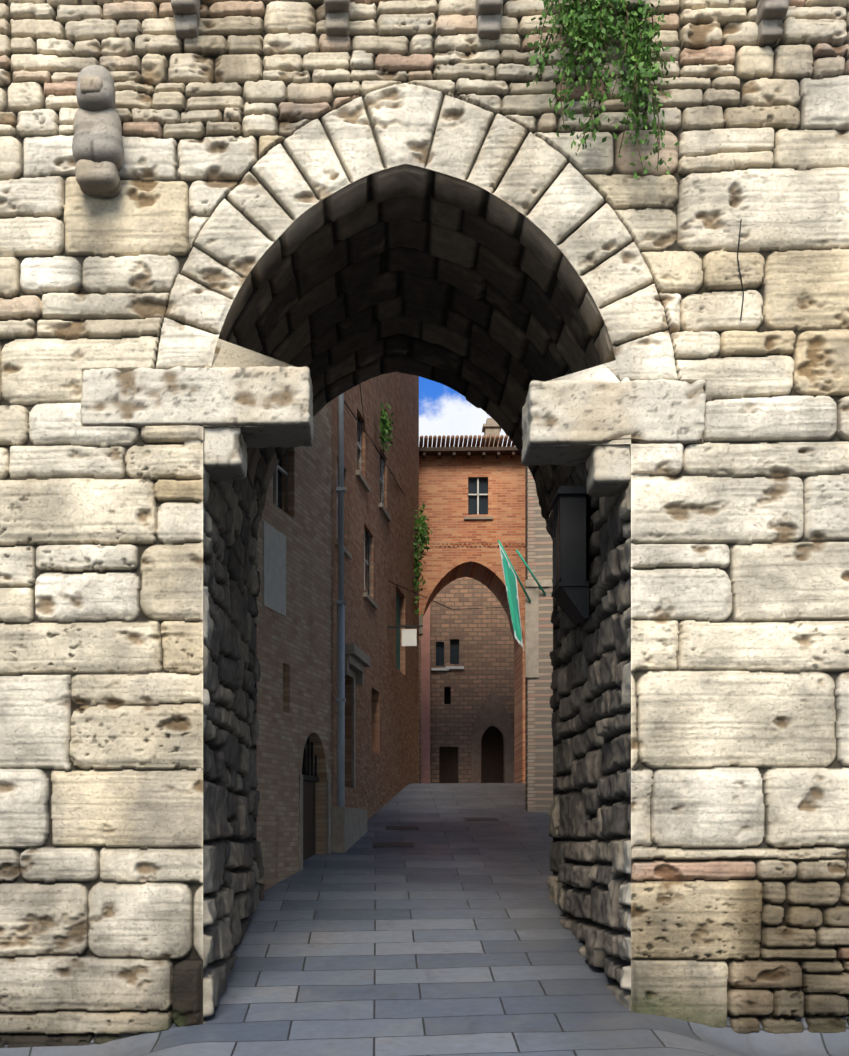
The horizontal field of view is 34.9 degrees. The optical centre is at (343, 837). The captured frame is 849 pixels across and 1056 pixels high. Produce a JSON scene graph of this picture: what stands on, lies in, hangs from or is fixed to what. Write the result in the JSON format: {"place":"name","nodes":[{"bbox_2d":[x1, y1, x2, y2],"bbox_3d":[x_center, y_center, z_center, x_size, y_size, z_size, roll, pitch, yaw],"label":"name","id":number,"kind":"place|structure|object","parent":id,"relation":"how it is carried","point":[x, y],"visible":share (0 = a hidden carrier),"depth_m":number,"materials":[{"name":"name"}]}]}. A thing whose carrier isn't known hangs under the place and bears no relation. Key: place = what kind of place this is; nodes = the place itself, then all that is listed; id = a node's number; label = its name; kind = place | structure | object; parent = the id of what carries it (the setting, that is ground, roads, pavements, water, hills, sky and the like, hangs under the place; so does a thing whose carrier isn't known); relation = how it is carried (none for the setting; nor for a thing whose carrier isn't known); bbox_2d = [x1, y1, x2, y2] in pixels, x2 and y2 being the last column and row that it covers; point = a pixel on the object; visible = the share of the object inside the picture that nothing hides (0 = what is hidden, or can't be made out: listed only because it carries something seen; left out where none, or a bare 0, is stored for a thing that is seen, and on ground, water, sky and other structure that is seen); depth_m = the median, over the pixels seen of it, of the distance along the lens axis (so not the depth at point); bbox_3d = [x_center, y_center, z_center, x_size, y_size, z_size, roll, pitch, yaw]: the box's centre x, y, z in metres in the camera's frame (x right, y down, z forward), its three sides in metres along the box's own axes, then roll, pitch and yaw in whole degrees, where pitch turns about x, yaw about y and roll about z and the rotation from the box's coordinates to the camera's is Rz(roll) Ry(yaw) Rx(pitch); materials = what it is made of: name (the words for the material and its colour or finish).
{"place":"outdoors","nodes":[
{"label":"outdoors","id":0,"kind":"place"},
{"bbox_2d":[263,448,330,870],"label":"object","id":1,"kind":"object","parent":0,"point":[274,569],"visible":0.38,"depth_m":20.48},
{"bbox_2d":[331,415,422,852],"bbox_3d":[0.688,-3.619,25.574,0.880,9.068,6.616,0,0,10],"label":"building trim","id":2,"kind":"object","parent":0,"point":[348,827],"visible":0.38,"depth_m":24.16,"materials":[{"name":"grey stone"}]},
{"bbox_2d":[0,0,848,1047],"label":"gate wall","id":3,"kind":"structure","parent":0,"point":[252,130],"depth_m":12.85,"materials":[{"name":"beige stone"}]},
{"bbox_2d":[184,427,246,481],"bbox_3d":[-1.255,-3.761,13.225,0.584,0.418,0.599,0,0,1],"label":"stone corbel","id":4,"kind":"object","parent":3,"relation":"attached to","point":[224,453],"visible":0.69,"depth_m":12.94,"materials":[{"name":"beige stone"}]},
{"bbox_2d":[216,164,620,520],"bbox_3d":[0.756,-5.399,15.694,3.980,2.150,5.700,0,0,1],"label":"arch vault","id":5,"kind":"object","parent":3,"relation":"attached to","point":[478,296],"visible":0.69,"depth_m":14.76,"materials":[{"name":"grey stone"}]},
{"bbox_2d":[586,445,648,496],"bbox_3d":[2.671,-3.568,13.125,0.562,0.388,0.597,0,0,1],"label":"stone corbel","id":6,"kind":"object","parent":3,"relation":"attached to","point":[608,467],"visible":0.69,"depth_m":12.84,"materials":[{"name":"beige stone"}]},
{"bbox_2d":[0,783,848,1055],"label":"road","id":7,"kind":"structure","parent":0,"point":[447,934],"depth_m":14.71,"materials":[{"name":"grey stone"}]},
{"bbox_2d":[257,400,332,890],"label":"house","id":8,"kind":"structure","parent":7,"relation":"on","point":[295,682],"depth_m":20.55,"materials":[{"name":"brick"}]},
{"bbox_2d":[333,372,418,819],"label":"house","id":9,"kind":"structure","parent":7,"relation":"on","point":[387,732],"depth_m":27.80,"materials":[{"name":"brown brick"}]},
{"bbox_2d":[337,600,344,806],"bbox_3d":[-0.038,-1.857,22.446,0.124,4.156,0.130,0,0,1],"label":"drainpipe","id":10,"kind":"object","parent":9,"relation":"attached to","point":[340,705],"visible":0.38,"depth_m":22.39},
{"bbox_2d":[338,393,343,600],"bbox_3d":[-0.038,-9.335,22.446,0.095,10.900,0.100,0,0,1],"label":"drainpipe","id":11,"kind":"object","parent":9,"relation":"attached to","point":[341,497],"depth_m":22.40,"materials":[{"name":"grey metal"}]},
{"bbox_2d":[336,487,345,701],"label":"pipe brackets","id":12,"kind":"object","parent":9,"relation":"attached to","point":[342,601],"visible":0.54,"depth_m":22.37,"materials":[{"name":"grey metal"}]},
{"bbox_2d":[359,384,368,594],"bbox_3d":[0.193,-7.689,24.463,0.019,6.807,3.851,0,0,9],"label":"wire","id":13,"kind":"object","parent":9,"relation":"attached to","point":[368,530],"visible":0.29,"depth_m":26.35,"materials":[{"name":"metal"}]},
{"bbox_2d":[344,401,405,495],"bbox_3d":[0.472,-7.836,26.284,0.270,0.722,15.308,0,0,11],"label":"wire","id":14,"kind":"object","parent":9,"relation":"attached to","point":[373,444],"visible":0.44,"depth_m":26.29,"materials":[{"name":"metal"}]},
{"bbox_2d":[378,402,432,615],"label":"alley plants","id":15,"kind":"object","parent":9,"relation":"attached to","point":[422,538],"visible":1,"depth_m":32.35,"materials":[{"name":"green plant"}]},
{"bbox_2d":[388,581,519,609],"bbox_3d":[2.372,-5.836,32.749,1.114,0.718,8.235,0,0,27],"label":"wire","id":16,"kind":"object","parent":9,"relation":"attached to","point":[446,606],"visible":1,"depth_m":33.91,"materials":[{"name":"metal"}]},
{"bbox_2d":[373,818,497,847],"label":"paving stones","id":17,"kind":"object","parent":7,"relation":"on","point":[379,845],"visible":0.92,"depth_m":24.89,"materials":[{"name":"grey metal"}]},
{"bbox_2d":[419,577,513,782],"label":"dark house","id":18,"kind":"structure","parent":7,"relation":"on","point":[480,647],"depth_m":43.78,"materials":[{"name":"brown brick"}]},
{"bbox_2d":[471,692,513,782],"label":"door surround","id":19,"kind":"object","parent":18,"relation":"attached to","point":[492,711],"visible":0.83,"depth_m":43.67,"materials":[{"name":"stone"}]},
{"bbox_2d":[419,455,524,782],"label":"house","id":20,"kind":"structure","parent":7,"relation":"on","point":[447,485],"depth_m":36.79,"materials":[{"name":"orange brick"}]},
{"bbox_3d":[4.641,-10.535,37.702,9.500,0.070,2.500,0,0,1],"label":"roof deck","id":21,"kind":"object","parent":20,"relation":"on","visible":0},
{"bbox_2d":[419,435,515,446],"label":"roof tiles","id":22,"kind":"object","parent":21,"relation":"on","point":[460,441],"visible":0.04,"depth_m":36.53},
{"bbox_2d":[482,418,500,446],"bbox_3d":[4.191,-11.110,37.989,0.520,1.320,0.570,0,0,1],"label":"chimney","id":23,"kind":"object","parent":21,"relation":"on","point":[491,427],"visible":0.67,"depth_m":37.76,"materials":[{"name":"stone"}]},
{"bbox_2d":[525,465,534,811],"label":"house","id":24,"kind":"structure","parent":7,"relation":"on","point":[529,682],"depth_m":27.27,"materials":[{"name":"beige brick"}]},
{"bbox_2d":[498,540,530,601],"bbox_3d":[3.409,-5.285,26.805,0.038,1.084,1.144,0,0,42],"label":"flag pole","id":25,"kind":"object","parent":24,"relation":"attached to","point":[521,584],"visible":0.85,"depth_m":26.83,"materials":[{"name":"teal metal"}]},
{"bbox_2d":[499,544,523,649],"bbox_3d":[3.396,-4.747,26.584,0.276,2.129,0.767,0,0,42],"label":"flag","id":26,"kind":"object","parent":25,"relation":"hanging from","point":[510,578],"visible":0.96,"depth_m":26.59,"materials":[{"name":"teal fabric"}]},
{"bbox_2d":[535,485,552,811],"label":"house","id":27,"kind":"structure","parent":7,"relation":"on","point":[543,709],"depth_m":27.24,"materials":[{"name":"beige brick"}]},
{"bbox_2d":[516,549,545,594],"bbox_3d":[3.749,-5.288,26.896,0.943,0.792,0.038,0,0,-44],"label":"flag pole","id":28,"kind":"object","parent":27,"relation":"attached to","point":[530,571],"visible":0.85,"depth_m":26.88,"materials":[{"name":"teal metal"}]},
{"bbox_3d":[0.832,-3.835,15.762,13.000,12.900,5.560,0,0,1],"label":"gate","id":29,"kind":"object","parent":7,"relation":"on","visible":0},
{"bbox_2d":[76,65,115,110],"bbox_3d":[-2.320,-6.994,12.659,0.358,0.440,0.419,0,0,1],"label":"statue head","id":30,"kind":"object","parent":29,"relation":"attached to","point":[103,98],"visible":0.56,"depth_m":12.51},
{"bbox_2d":[80,76,102,93],"bbox_3d":[-2.333,-6.962,12.503,0.227,0.186,0.149,0,0,1],"label":"statue snout","id":31,"kind":"object","parent":30,"relation":"attached to","point":[90,84],"visible":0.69,"depth_m":12.44},
{"bbox_2d":[72,108,123,170],"bbox_3d":[-2.323,-6.608,12.799,0.491,0.602,0.487,0,0,1],"label":"stone statue","id":32,"kind":"object","parent":29,"relation":"attached to","point":[97,137],"visible":0.71,"depth_m":12.60,"materials":[{"name":"beige stone"}]},
{"bbox_2d":[75,159,120,198],"bbox_3d":[-2.329,-6.276,12.827,0.415,0.307,0.414,0,0,1],"label":"statue base","id":33,"kind":"object","parent":29,"relation":"attached to","point":[100,179],"visible":0.94,"depth_m":12.67,"materials":[{"name":"beige stone"}]},
{"bbox_2d":[171,0,199,20],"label":"corbel","id":34,"kind":"object","parent":29,"relation":"attached to","point":[179,7],"visible":0.62,"depth_m":12.68,"materials":[{"name":"stone"}]},
{"bbox_2d":[174,14,198,43],"bbox_3d":[-1.498,-7.739,12.885,0.226,0.206,0.237,0,0,1],"label":"corbel","id":35,"kind":"object","parent":29,"relation":"attached to","point":[186,25],"visible":0.79,"depth_m":12.78,"materials":[{"name":"stone"}]},
{"bbox_2d":[81,366,313,447],"bbox_3d":[-1.409,-4.221,13.273,2.219,0.585,0.841,0,0,1],"label":"impost","id":36,"kind":"object","parent":29,"relation":"attached to","point":[274,404],"visible":0.75,"depth_m":12.87,"materials":[{"name":"stone"}]},
{"bbox_2d":[196,426,264,1023],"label":"passage wall","id":37,"kind":"structure","parent":29,"relation":"attached to","point":[233,888],"depth_m":15.00,"materials":[{"name":"stone"}]},
{"bbox_2d":[324,0,349,19],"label":"corbel","id":38,"kind":"object","parent":29,"relation":"attached to","point":[332,6],"visible":0.62,"depth_m":12.66,"materials":[{"name":"stone"}]},
{"bbox_2d":[325,12,349,36],"bbox_3d":[-0.056,-7.737,12.849,0.230,0.210,0.241,0,0,1],"label":"corbel","id":39,"kind":"object","parent":29,"relation":"attached to","point":[337,24],"visible":0.67,"depth_m":12.74,"materials":[{"name":"stone"}]},
{"bbox_2d":[477,14,500,39],"bbox_3d":[1.384,-7.696,12.815,0.233,0.215,0.244,0,0,1],"label":"corbel","id":40,"kind":"object","parent":29,"relation":"attached to","point":[489,27],"visible":0.73,"depth_m":12.71,"materials":[{"name":"stone"}]},
{"bbox_2d":[475,0,502,18],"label":"corbel","id":41,"kind":"object","parent":29,"relation":"attached to","point":[488,7],"visible":0.58,"depth_m":12.61,"materials":[{"name":"stone"}]},
{"bbox_2d":[546,444,638,1010],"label":"passage wall","id":42,"kind":"structure","parent":29,"relation":"attached to","point":[589,879],"depth_m":14.69,"materials":[{"name":"stone"}]},
{"bbox_2d":[549,486,588,626],"bbox_3d":[2.584,-3.194,15.422,0.350,1.472,0.750,0,0,1],"label":"wall lantern","id":43,"kind":"object","parent":42,"relation":"attached to","point":[570,593],"visible":0.98,"depth_m":15.10,"materials":[{"name":"black metal"}]},
{"bbox_2d":[554,510,559,585],"bbox_3d":[2.455,-3.358,15.425,0.004,0.904,0.560,0,0,1],"label":"shrine glass","id":44,"kind":"object","parent":43,"relation":"attached to","point":[555,557],"visible":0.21,"depth_m":15.52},
{"bbox_2d":[525,0,679,179],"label":"plant","id":45,"kind":"object","parent":29,"relation":"attached to","point":[568,19],"depth_m":12.47,"materials":[{"name":"green plant"}]},
{"bbox_2d":[521,379,705,465],"bbox_3d":[2.620,-4.040,13.170,1.688,0.624,0.843,0,0,1],"label":"impost","id":46,"kind":"object","parent":29,"relation":"attached to","point":[578,416],"visible":0.77,"depth_m":12.77,"materials":[{"name":"stone"}]},
{"bbox_2d":[615,15,640,34],"bbox_3d":[2.701,-7.677,12.778,0.224,0.205,0.235,0,0,1],"label":"corbel","id":47,"kind":"object","parent":29,"relation":"attached to","point":[628,19],"visible":0.04,"depth_m":12.67,"materials":[{"name":"stone"}]},
{"bbox_2d":[615,0,645,15],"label":"corbel","id":48,"kind":"object","parent":29,"relation":"attached to","point":[630,5],"visible":0.1,"depth_m":12.55,"materials":[{"name":"stone"}]},
{"bbox_2d":[737,219,743,320],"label":"crack","id":49,"kind":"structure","parent":29,"relation":"attached to","point":[739,269],"depth_m":12.73,"materials":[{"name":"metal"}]},
{"bbox_2d":[757,19,782,47],"bbox_3d":[4.037,-7.611,12.746,0.224,0.203,0.233,0,0,1],"label":"corbel","id":50,"kind":"object","parent":29,"relation":"attached to","point":[770,32],"visible":0.9,"depth_m":12.65,"materials":[{"name":"stone"}]},
{"bbox_2d":[755,0,788,25],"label":"corbel","id":51,"kind":"object","parent":29,"relation":"attached to","point":[771,9],"visible":0.73,"depth_m":12.54,"materials":[{"name":"stone"}]},
{"bbox_2d":[421,605,463,782],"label":"trim","id":52,"kind":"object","parent":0,"point":[425,707],"visible":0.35,"depth_m":43.68,"materials":[{"name":"stone"}]},
{"bbox_2d":[419,376,511,446],"label":"sky","id":53,"kind":"structure","parent":0,"point":[443,410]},
{"bbox_2d":[419,447,524,635],"bbox_3d":[4.655,-8.026,36.681,9.580,4.998,0.740,0,0,1],"label":"building trim","id":54,"kind":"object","parent":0,"point":[424,452],"visible":0.38,"depth_m":36.62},
{"bbox_2d":[525,580,552,677],"bbox_3d":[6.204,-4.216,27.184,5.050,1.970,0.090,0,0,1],"label":"stone pilaster","id":55,"kind":"object","parent":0,"point":[532,635],"visible":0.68,"depth_m":27.23,"materials":[{"name":"beige stone"}]}
]}

